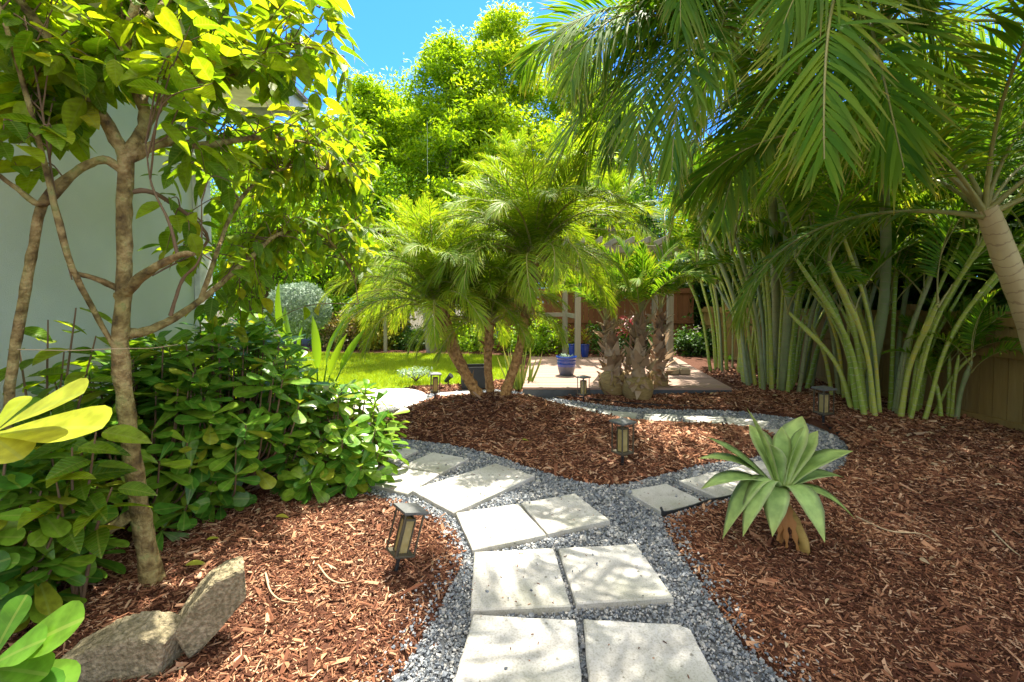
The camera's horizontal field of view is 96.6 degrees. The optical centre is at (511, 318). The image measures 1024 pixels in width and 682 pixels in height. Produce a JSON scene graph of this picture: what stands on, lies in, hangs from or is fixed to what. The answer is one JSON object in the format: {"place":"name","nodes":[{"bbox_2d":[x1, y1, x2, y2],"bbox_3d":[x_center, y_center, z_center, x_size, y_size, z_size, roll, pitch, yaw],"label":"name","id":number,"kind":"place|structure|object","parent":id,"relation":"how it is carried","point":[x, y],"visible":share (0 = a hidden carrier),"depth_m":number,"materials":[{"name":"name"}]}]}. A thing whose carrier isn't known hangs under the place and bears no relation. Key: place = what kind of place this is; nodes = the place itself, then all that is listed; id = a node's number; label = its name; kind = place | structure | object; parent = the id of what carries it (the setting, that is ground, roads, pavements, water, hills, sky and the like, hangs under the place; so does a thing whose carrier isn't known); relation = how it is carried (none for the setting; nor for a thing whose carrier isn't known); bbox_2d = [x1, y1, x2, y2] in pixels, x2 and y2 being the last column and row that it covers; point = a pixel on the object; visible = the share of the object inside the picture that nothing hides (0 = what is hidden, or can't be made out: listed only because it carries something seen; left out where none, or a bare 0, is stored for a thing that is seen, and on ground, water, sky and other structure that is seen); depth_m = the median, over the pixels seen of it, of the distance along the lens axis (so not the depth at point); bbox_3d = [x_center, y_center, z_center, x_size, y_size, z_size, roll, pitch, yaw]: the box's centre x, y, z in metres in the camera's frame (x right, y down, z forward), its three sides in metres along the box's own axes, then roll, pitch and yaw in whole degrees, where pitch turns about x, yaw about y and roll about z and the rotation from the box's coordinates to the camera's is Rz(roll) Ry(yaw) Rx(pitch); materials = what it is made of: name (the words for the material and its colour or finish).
{"place":"outdoors","nodes":[
{"label":"outdoors","id":0,"kind":"place"},
{"bbox_2d":[232,351,521,393],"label":"lawn","id":1,"kind":"structure","parent":0,"point":[395,371],"depth_m":9.14,"materials":[{"name":"green plant"}]},
{"bbox_2d":[209,117,344,336],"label":"hedge tree","id":2,"kind":"object","parent":1,"relation":"on","point":[277,278],"visible":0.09,"depth_m":11.20,"materials":[{"name":"green plant"}]},
{"bbox_2d":[263,282,332,363],"bbox_3d":[-4.315,0.185,9.219,1.340,1.887,1.292,0,2,0],"label":"silver topiary","id":3,"kind":"object","parent":1,"relation":"on","point":[294,296],"visible":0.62,"depth_m":8.88,"materials":[{"name":"green plant"}]},
{"bbox_2d":[397,366,432,383],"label":"dwarf shrub","id":4,"kind":"object","parent":1,"relation":"on","point":[413,372],"visible":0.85,"depth_m":7.56,"materials":[{"name":"green plant"}]},
{"bbox_2d":[461,364,484,388],"bbox_3d":[-0.630,0.940,7.478,0.400,0.340,0.400,0,2,-9],"label":"square planter","id":5,"kind":"object","parent":1,"relation":"on","point":[478,374],"visible":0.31,"depth_m":7.29,"materials":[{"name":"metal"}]},
{"bbox_2d":[216,305,700,344],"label":"ground","id":6,"kind":"structure","parent":0,"point":[305,340],"depth_m":34.18,"materials":[{"name":"green plant"}]},
{"bbox_2d":[0,0,310,509],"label":"house","id":7,"kind":"structure","parent":6,"relation":"on","point":[86,203],"depth_m":3.10,"materials":[{"name":"paint"}]},
{"bbox_2d":[210,119,321,321],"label":"hedge tree","id":8,"kind":"object","parent":6,"relation":"on","point":[211,186],"depth_m":13.21,"materials":[{"name":"green plant"}]},
{"bbox_2d":[267,185,375,315],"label":"hedge tree","id":9,"kind":"object","parent":6,"relation":"on","point":[331,272],"visible":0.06,"depth_m":14.94,"materials":[{"name":"green plant"}]},
{"bbox_2d":[217,66,454,304],"bbox_3d":[-6.425,-4.470,18.694,11.083,10.697,11.528,-1,2,-28],"label":"tree","id":10,"kind":"object","parent":6,"relation":"on","point":[373,109],"visible":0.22,"depth_m":17.76,"materials":[{"name":"green plant"}]},
{"bbox_2d":[335,162,447,330],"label":"hedge tree","id":11,"kind":"object","parent":6,"relation":"on","point":[377,202],"visible":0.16,"depth_m":15.99,"materials":[{"name":"green plant"}]},
{"bbox_2d":[318,20,578,321],"bbox_3d":[-2.259,-5.681,19.448,10.998,13.100,10.459,0,2,14],"label":"cypress tree","id":12,"kind":"object","parent":6,"relation":"on","point":[443,59],"visible":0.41,"depth_m":18.54,"materials":[{"name":"green plant"}]},
{"bbox_2d":[401,190,548,336],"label":"hedge tree","id":13,"kind":"object","parent":6,"relation":"on","point":[441,209],"visible":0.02,"depth_m":14.88,"materials":[{"name":"green plant"}]},
{"bbox_2d":[410,0,636,333],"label":"cypress tree","id":14,"kind":"object","parent":6,"relation":"on","point":[496,40],"visible":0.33,"depth_m":19.52,"materials":[{"name":"green plant"}]},
{"bbox_2d":[525,169,651,338],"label":"hedge tree","id":15,"kind":"object","parent":6,"relation":"on","point":[605,227],"visible":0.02,"depth_m":14.79,"materials":[{"name":"green plant"}]},
{"bbox_2d":[518,27,666,259],"bbox_3d":[2.695,-6.499,22.190,7.585,14.568,7.976,-1,2,-30],"label":"cypress tree","id":16,"kind":"object","parent":6,"relation":"on","point":[549,114],"visible":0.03,"depth_m":20.88,"materials":[{"name":"green plant"}]},
{"bbox_2d":[537,68,700,288],"bbox_3d":[3.600,-4.806,19.973,9.896,11.288,10.294,0,2,1],"label":"cypress tree","id":17,"kind":"object","parent":6,"relation":"on","point":[616,153],"visible":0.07,"depth_m":18.81,"materials":[{"name":"green plant"}]},
{"bbox_2d":[617,135,722,327],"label":"hedge tree","id":18,"kind":"object","parent":6,"relation":"on","point":[635,192],"visible":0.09,"depth_m":14.19,"materials":[{"name":"green plant"}]},
{"bbox_2d":[653,208,743,334],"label":"hedge tree","id":19,"kind":"object","parent":6,"relation":"on","point":[696,284],"visible":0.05,"depth_m":12.73,"materials":[{"name":"green plant"}]},
{"bbox_2d":[690,101,843,306],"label":"hedge tree","id":20,"kind":"object","parent":6,"relation":"on","point":[718,293],"visible":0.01,"depth_m":11.53,"materials":[{"name":"green plant"}]},
{"bbox_2d":[707,239,948,360],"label":"hedge tree","id":21,"kind":"object","parent":6,"relation":"on","point":[803,307],"visible":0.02,"depth_m":9.37,"materials":[{"name":"green plant"}]},
{"bbox_2d":[897,80,1023,350],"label":"hedge tree","id":22,"kind":"object","parent":6,"relation":"on","point":[1014,223],"visible":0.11,"depth_m":5.43,"materials":[{"name":"green plant"}]},
{"bbox_2d":[0,344,1023,681],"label":"mulch bed","id":23,"kind":"object","parent":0,"point":[698,362],"visible":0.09,"depth_m":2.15,"materials":[{"name":"wood"}]},
{"bbox_2d":[0,595,84,681],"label":"clusia branch","id":24,"kind":"object","parent":23,"relation":"on","point":[28,656],"visible":1,"depth_m":0.87,"materials":[{"name":"green plant"}]},
{"bbox_2d":[0,378,111,463],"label":"clusia branch","id":25,"kind":"object","parent":23,"relation":"on","point":[19,442],"visible":1,"depth_m":0.75,"materials":[{"name":"yellow plant"}]},
{"bbox_2d":[0,307,111,471],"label":"leafy shoot","id":26,"kind":"object","parent":23,"relation":"on","point":[51,375],"visible":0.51,"depth_m":2.20,"materials":[{"name":"green plant"}]},
{"bbox_2d":[0,397,129,632],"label":"clusia shrub","id":27,"kind":"object","parent":23,"relation":"on","point":[38,582],"visible":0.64,"depth_m":1.74,"materials":[{"name":"green plant"}]},
{"bbox_2d":[5,424,156,607],"bbox_3d":[-1.763,0.791,1.860,0.495,0.860,0.417,1,2,32],"label":"leafy shoot","id":28,"kind":"object","parent":23,"relation":"on","point":[87,506],"visible":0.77,"depth_m":1.80,"materials":[{"name":"green plant"}]},
{"bbox_2d":[61,611,183,681],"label":"garden rock","id":29,"kind":"object","parent":23,"relation":"on","point":[139,645],"visible":0.73,"depth_m":1.58,"materials":[{"name":"stone"}]},
{"bbox_2d":[7,329,247,552],"bbox_3d":[-2.184,0.682,2.664,1.221,1.230,1.093,0,2,0],"label":"clusia shrub","id":30,"kind":"object","parent":23,"relation":"on","point":[182,463],"visible":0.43,"depth_m":2.54,"materials":[{"name":"green plant"}]},
{"bbox_2d":[0,0,386,586],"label":"broadleaf tree","id":31,"kind":"object","parent":23,"relation":"on","point":[59,88],"visible":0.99,"depth_m":2.16,"materials":[{"name":"green plant"}]},
{"bbox_2d":[175,556,245,657],"bbox_3d":[-1.152,1.099,1.751,0.233,0.291,0.150,-1,2,-29],"label":"garden rock","id":32,"kind":"object","parent":23,"relation":"on","point":[214,602],"visible":0.98,"depth_m":1.70,"materials":[{"name":"stone"}]},
{"bbox_2d":[96,313,333,522],"bbox_3d":[-1.994,0.659,3.078,1.475,1.403,1.345,0,2,0],"label":"clusia shrub","id":33,"kind":"object","parent":23,"relation":"on","point":[261,421],"visible":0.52,"depth_m":2.83,"materials":[{"name":"green plant"}]},
{"bbox_2d":[177,313,315,422],"bbox_3d":[-2.292,0.629,3.914,1.284,1.363,1.070,0,2,0],"label":"clusia shrub","id":34,"kind":"object","parent":23,"relation":"on","point":[301,353],"visible":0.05,"depth_m":3.92,"materials":[{"name":"green plant"}]},
{"bbox_2d":[239,283,365,386],"bbox_3d":[-2.150,0.412,4.522,1.252,1.570,0.524,0,2,13],"label":"broad leaf plant","id":35,"kind":"object","parent":23,"relation":"on","point":[316,346],"visible":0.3,"depth_m":4.42,"materials":[{"name":"green plant"}]},
{"bbox_2d":[247,378,409,504],"bbox_3d":[-1.413,0.928,3.534,1.212,0.957,1.242,1,2,21],"label":"clusia shrub","id":36,"kind":"object","parent":23,"relation":"on","point":[348,464],"visible":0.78,"depth_m":3.20,"materials":[{"name":"green plant"}]},
{"bbox_2d":[303,278,357,346],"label":"border shrub","id":37,"kind":"object","parent":23,"relation":"on","point":[340,307],"visible":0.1,"depth_m":13.76,"materials":[{"name":"green plant"}]},
{"bbox_2d":[319,311,362,350],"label":"border shrub","id":38,"kind":"object","parent":23,"relation":"on","point":[331,330],"visible":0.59,"depth_m":13.03,"materials":[{"name":"green plant"}]},
{"bbox_2d":[325,235,413,315],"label":"tall palm","id":39,"kind":"object","parent":23,"relation":"on","point":[362,281],"visible":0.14,"depth_m":12.38,"materials":[{"name":"green plant"}]},
{"bbox_2d":[315,388,426,414],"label":"round patio","id":40,"kind":"structure","parent":23,"relation":"on","point":[398,398],"depth_m":6.52,"materials":[{"name":"white concrete"}]},
{"bbox_2d":[347,302,415,349],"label":"border shrub","id":41,"kind":"object","parent":23,"relation":"on","point":[379,340],"visible":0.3,"depth_m":13.04,"materials":[{"name":"green plant"}]},
{"bbox_2d":[340,191,460,352],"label":"tall palm","id":42,"kind":"object","parent":23,"relation":"on","point":[394,207],"visible":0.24,"depth_m":10.66,"materials":[{"name":"green plant"}]},
{"bbox_2d":[385,503,428,571],"bbox_3d":[-0.551,1.140,2.274,0.134,0.413,0.134,18,-9,-38],"label":"path lantern","id":43,"kind":"object","parent":23,"relation":"on","point":[398,550],"visible":0.88,"depth_m":2.27,"materials":[{"name":"brown metal"}]},
{"bbox_2d":[390,323,425,350],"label":"border shrub","id":44,"kind":"object","parent":23,"relation":"on","point":[400,344],"visible":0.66,"depth_m":13.05,"materials":[{"name":"green plant"}]},
{"bbox_2d":[317,196,547,395],"bbox_3d":[-0.853,-0.179,5.471,2.613,2.323,2.371,0,2,0],"label":"pygmy date palm","id":45,"kind":"object","parent":23,"relation":"on","point":[425,256],"visible":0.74,"depth_m":5.06,"materials":[{"name":"green plant"}]},
{"bbox_2d":[429,372,441,398],"bbox_3d":[-1.074,0.989,6.366,0.157,0.482,0.157,1,2,-15],"label":"path lantern","id":46,"kind":"object","parent":23,"relation":"on","point":[434,390],"visible":0.9,"depth_m":6.34,"materials":[{"name":"brown metal"}]},
{"bbox_2d":[414,169,525,349],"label":"tall palm","id":47,"kind":"object","parent":23,"relation":"on","point":[469,192],"visible":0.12,"depth_m":11.04,"materials":[{"name":"green plant"}]},
{"bbox_2d":[439,322,504,352],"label":"border shrub","id":48,"kind":"object","parent":23,"relation":"on","point":[469,343],"visible":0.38,"depth_m":12.57,"materials":[{"name":"green plant"}]},
{"bbox_2d":[404,237,570,391],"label":"pygmy date palm","id":49,"kind":"object","parent":23,"relation":"on","point":[498,284],"visible":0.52,"depth_m":5.34,"materials":[{"name":"green plant"}]},
{"bbox_2d":[455,126,558,218],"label":"tall palm","id":50,"kind":"object","parent":23,"relation":"on","point":[518,143],"visible":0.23,"depth_m":11.75,"materials":[{"name":"green plant"}]},
{"bbox_2d":[497,347,542,389],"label":"strap leaf clump","id":51,"kind":"object","parent":23,"relation":"on","point":[520,377],"visible":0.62,"depth_m":7.18,"materials":[{"name":"green plant"}]},
{"bbox_2d":[413,132,648,394],"bbox_3d":[0.202,-0.564,5.427,2.714,3.065,2.574,0,2,0],"label":"pygmy date palm","id":52,"kind":"object","parent":23,"relation":"on","point":[521,205],"visible":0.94,"depth_m":4.97,"materials":[{"name":"green plant"}]},
{"bbox_2d":[496,318,570,355],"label":"border shrub","id":53,"kind":"object","parent":23,"relation":"on","point":[539,347],"visible":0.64,"depth_m":11.78,"materials":[{"name":"green plant"}]},
{"bbox_2d":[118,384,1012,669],"bbox_3d":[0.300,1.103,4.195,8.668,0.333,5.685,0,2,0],"label":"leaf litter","id":54,"kind":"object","parent":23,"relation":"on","point":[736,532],"visible":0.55,"depth_m":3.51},
{"bbox_2d":[515,120,625,276],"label":"tall palm","id":55,"kind":"object","parent":23,"relation":"on","point":[552,124],"visible":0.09,"depth_m":11.51,"materials":[{"name":"green plant"}]},
{"bbox_2d":[576,375,590,400],"bbox_3d":[1.007,1.034,6.424,0.152,0.467,0.152,-3,3,-40],"label":"path lantern","id":56,"kind":"object","parent":23,"relation":"on","point":[583,387],"visible":0.9,"depth_m":6.41,"materials":[{"name":"brown metal"}]},
{"bbox_2d":[494,285,694,350],"bbox_3d":[2.203,0.029,12.634,5.433,1.900,0.174,0,2,6],"label":"back fence","id":57,"kind":"object","parent":23,"relation":"on","point":[682,305],"visible":0.07,"depth_m":12.54,"materials":[{"name":"red wood"}]},
{"bbox_2d":[539,236,684,358],"bbox_3d":[2.252,-0.423,10.742,3.156,2.695,2.200,0,2,0],"label":"pergola","id":58,"kind":"object","parent":23,"relation":"on","point":[565,315],"visible":0.31,"depth_m":10.05,"materials":[{"name":"wood"}]},
{"bbox_2d":[545,258,680,395],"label":"potbellied palm","id":59,"kind":"object","parent":23,"relation":"on","point":[611,352],"visible":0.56,"depth_m":6.60,"materials":[{"name":"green plant"}]},
{"bbox_2d":[573,166,666,319],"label":"tall palm","id":60,"kind":"object","parent":23,"relation":"on","point":[613,183],"visible":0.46,"depth_m":11.37,"materials":[{"name":"green plant"}]},
{"bbox_2d":[609,418,636,465],"bbox_3d":[0.921,1.079,3.800,0.160,0.492,0.160,-1,2,-30],"label":"path lantern","id":61,"kind":"object","parent":23,"relation":"on","point":[622,450],"visible":0.87,"depth_m":3.78,"materials":[{"name":"brown metal"}]},
{"bbox_2d":[523,357,731,398],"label":"deck","id":62,"kind":"structure","parent":23,"relation":"on","point":[549,382],"depth_m":7.18,"materials":[{"name":"beige wood"}]},
{"bbox_2d":[556,353,576,375],"bbox_3d":[0.933,0.781,7.816,0.356,0.372,0.356,0,2,0],"label":"blue pot","id":63,"kind":"object","parent":62,"relation":"on","point":[566,364],"visible":1,"depth_m":7.70,"materials":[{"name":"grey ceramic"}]},
{"bbox_2d":[581,328,591,356],"bbox_3d":[1.681,0.538,10.410,0.364,0.679,0.420,-1,2,-33],"label":"blue pot","id":64,"kind":"object","parent":62,"relation":"on","point":[585,349],"visible":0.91,"depth_m":10.34,"materials":[{"name":"ceramic"}]},
{"bbox_2d":[582,317,677,355],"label":"border shrub","id":65,"kind":"object","parent":23,"relation":"on","point":[596,336],"visible":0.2,"depth_m":11.76,"materials":[{"name":"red plant"}]},
{"bbox_2d":[572,234,717,400],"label":"potbellied palm","id":66,"kind":"object","parent":23,"relation":"on","point":[638,383],"visible":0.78,"depth_m":6.38,"materials":[{"name":"green plant"}]},
{"bbox_2d":[592,243,723,385],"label":"potbellied palm","id":67,"kind":"object","parent":23,"relation":"on","point":[659,336],"visible":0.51,"depth_m":6.74,"materials":[{"name":"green plant"}]},
{"bbox_2d":[673,324,723,356],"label":"border shrub","id":68,"kind":"object","parent":23,"relation":"on","point":[695,345],"visible":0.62,"depth_m":11.04,"materials":[{"name":"green plant"}]},
{"bbox_2d":[649,169,808,371],"bbox_3d":[4.592,-1.227,8.661,3.962,4.499,3.475,0,2,0],"label":"areca palm","id":69,"kind":"object","parent":23,"relation":"on","point":[690,237],"visible":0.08,"depth_m":8.75,"materials":[{"name":"green plant"}]},
{"bbox_2d":[503,0,994,390],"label":"overhanging palm","id":70,"kind":"object","parent":23,"relation":"on","point":[689,24],"visible":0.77,"depth_m":4.17,"materials":[{"name":"green plant"}]},
{"bbox_2d":[718,0,779,378],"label":"overhanging palm","id":71,"kind":"object","parent":23,"relation":"on","point":[772,210],"visible":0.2,"depth_m":6.56,"materials":[{"name":"plant"}]},
{"bbox_2d":[698,410,854,555],"bbox_3d":[1.489,0.917,2.579,0.866,0.796,0.505,0,2,0],"label":"agave","id":72,"kind":"object","parent":23,"relation":"on","point":[792,459],"visible":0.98,"depth_m":2.55,"materials":[{"name":"green plant"}]},
{"bbox_2d":[601,0,1023,406],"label":"overhanging palm","id":73,"kind":"object","parent":23,"relation":"on","point":[870,25],"visible":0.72,"depth_m":2.75,"materials":[{"name":"green plant"}]},
{"bbox_2d":[658,37,987,391],"bbox_3d":[4.174,-1.121,6.907,4.258,4.427,4.340,0,2,0],"label":"areca palm","id":74,"kind":"object","parent":23,"relation":"on","point":[767,370],"visible":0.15,"depth_m":6.77,"materials":[{"name":"green plant"}]},
{"bbox_2d":[811,386,836,425],"bbox_3d":[3.499,1.023,5.120,0.173,0.531,0.173,-2,3,-12],"label":"path lantern","id":75,"kind":"object","parent":23,"relation":"on","point":[823,402],"visible":0.94,"depth_m":5.09,"materials":[{"name":"brown metal"}]},
{"bbox_2d":[668,0,1023,352],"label":"overhanging palm","id":76,"kind":"object","parent":23,"relation":"on","point":[1002,249],"visible":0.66,"depth_m":3.55,"materials":[{"name":"green plant"}]},
{"bbox_2d":[696,149,1023,397],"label":"areca palm","id":77,"kind":"object","parent":23,"relation":"on","point":[904,232],"visible":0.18,"depth_m":5.76,"materials":[{"name":"green plant"}]},
{"bbox_2d":[701,304,1023,431],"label":"wooden fence","id":78,"kind":"object","parent":23,"relation":"on","point":[993,392],"visible":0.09,"depth_m":5.00,"materials":[{"name":"brown wood"}]},
{"bbox_2d":[732,4,1023,345],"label":"hedge tree","id":79,"kind":"object","parent":23,"relation":"on","point":[973,286],"visible":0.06,"depth_m":6.53,"materials":[{"name":"green plant"}]},
{"bbox_2d":[733,49,1023,419],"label":"areca palm","id":80,"kind":"object","parent":23,"relation":"on","point":[944,228],"visible":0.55,"depth_m":5.06,"materials":[{"name":"green plant"}]},
{"bbox_2d":[880,287,1022,418],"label":"areca palm","id":81,"kind":"object","parent":23,"relation":"on","point":[964,338],"visible":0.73,"depth_m":4.83,"materials":[{"name":"green plant"}]},
{"bbox_2d":[325,389,848,681],"bbox_3d":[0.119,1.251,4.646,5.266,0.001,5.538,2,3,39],"label":"gravel path","id":82,"kind":"structure","parent":0,"point":[715,647],"depth_m":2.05,"materials":[{"name":"grey gravel"}]},
{"bbox_2d":[362,448,417,466],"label":"stone paver","id":83,"kind":"object","parent":82,"relation":"on","point":[407,452],"visible":0.21,"depth_m":4.15,"materials":[{"name":"stone"}]},
{"bbox_2d":[366,467,438,497],"bbox_3d":[-0.849,1.280,3.569,0.444,0.063,0.417,1,2,29],"label":"stone paver","id":84,"kind":"object","parent":82,"relation":"on","point":[407,482],"visible":0.64,"depth_m":3.50,"materials":[{"name":"stone"}]},
{"bbox_2d":[401,452,468,475],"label":"stone paver","id":85,"kind":"object","parent":82,"relation":"on","point":[433,462],"visible":0.82,"depth_m":3.89,"materials":[{"name":"stone"}]},
{"bbox_2d":[412,463,534,517],"bbox_3d":[-0.288,1.281,3.461,0.507,0.067,0.846,2,3,42],"label":"stone paver","id":86,"kind":"object","parent":82,"relation":"on","point":[454,493],"visible":0.9,"depth_m":3.36,"materials":[{"name":"stone"}]},
{"bbox_2d":[456,504,545,556],"bbox_3d":[-0.083,1.304,2.830,0.453,0.066,0.469,-1,2,-19],"label":"stone paver","id":87,"kind":"object","parent":82,"relation":"on","point":[505,523],"visible":0.88,"depth_m":2.77,"materials":[{"name":"stone"}]},
{"bbox_2d":[454,615,580,681],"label":"stone paver","id":88,"kind":"object","parent":82,"relation":"on","point":[488,654],"visible":1,"depth_m":1.79,"materials":[{"name":"stone"}]},
{"bbox_2d":[470,548,570,615],"bbox_3d":[0.025,1.323,2.291,0.454,0.066,0.490,0,2,-4],"label":"stone paver","id":89,"kind":"object","parent":82,"relation":"on","point":[492,568],"visible":0.93,"depth_m":2.22,"materials":[{"name":"stone"}]},
{"bbox_2d":[521,494,609,537],"bbox_3d":[0.334,1.298,2.996,0.439,0.067,0.440,-1,2,-22],"label":"stone paver","id":90,"kind":"object","parent":82,"relation":"on","point":[586,516],"visible":0.84,"depth_m":2.93,"materials":[{"name":"stone"}]},
{"bbox_2d":[558,544,673,611],"bbox_3d":[0.500,1.322,2.341,0.464,0.064,0.478,0,2,-5],"label":"stone paver","id":91,"kind":"object","parent":82,"relation":"on","point":[613,577],"visible":0.91,"depth_m":2.27,"materials":[{"name":"stone"}]},
{"bbox_2d":[584,619,717,681],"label":"stone paver","id":92,"kind":"object","parent":82,"relation":"on","point":[678,656],"visible":0.97,"depth_m":1.78,"materials":[{"name":"stone"}]},
{"bbox_2d":[643,414,677,420],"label":"stone paver","id":93,"kind":"object","parent":82,"relation":"on","point":[661,417],"visible":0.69,"depth_m":5.43,"materials":[{"name":"stone"}]},
{"bbox_2d":[626,484,700,513],"bbox_3d":[1.083,1.291,3.239,0.385,0.063,0.378,-1,2,-24],"label":"stone paver","id":94,"kind":"object","parent":82,"relation":"on","point":[656,497],"visible":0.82,"depth_m":3.21,"materials":[{"name":"stone"}]},
{"bbox_2d":[660,494,731,518],"bbox_3d":[1.346,1.296,3.131,0.786,0.090,0.079,-1,2,-20],"label":"path edging","id":95,"kind":"object","parent":82,"relation":"on","point":[665,513],"visible":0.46,"depth_m":3.06,"materials":[{"name":"black plastic"}]},
{"bbox_2d":[683,416,724,423],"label":"stone paver","id":96,"kind":"object","parent":82,"relation":"on","point":[715,419],"visible":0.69,"depth_m":5.36,"materials":[{"name":"stone"}]},
{"bbox_2d":[569,395,839,434],"bbox_3d":[2.224,1.189,6.079,3.538,0.100,0.722,1,2,37],"label":"path edging","id":97,"kind":"object","parent":82,"relation":"on","point":[646,404],"visible":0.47,"depth_m":6.12,"materials":[{"name":"black plastic"}]},
{"bbox_2d":[679,471,739,498],"bbox_3d":[1.560,1.282,3.449,0.432,0.068,0.374,-1,2,-27],"label":"stone paver","id":98,"kind":"object","parent":82,"relation":"on","point":[696,484],"visible":0.48,"depth_m":3.39,"materials":[{"name":"stone"}]},
{"bbox_2d":[726,417,769,428],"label":"stone paver","id":99,"kind":"object","parent":82,"relation":"on","point":[743,422],"visible":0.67,"depth_m":5.23,"materials":[{"name":"stone"}]},
{"bbox_2d":[724,461,771,479],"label":"stone paver","id":100,"kind":"object","parent":82,"relation":"on","point":[759,464],"visible":0.21,"depth_m":3.76,"materials":[{"name":"stone"}]},
{"bbox_2d":[209,0,1022,302],"label":"sky","id":101,"kind":"structure","parent":0,"point":[382,30],"materials":[{"name":"blue"}]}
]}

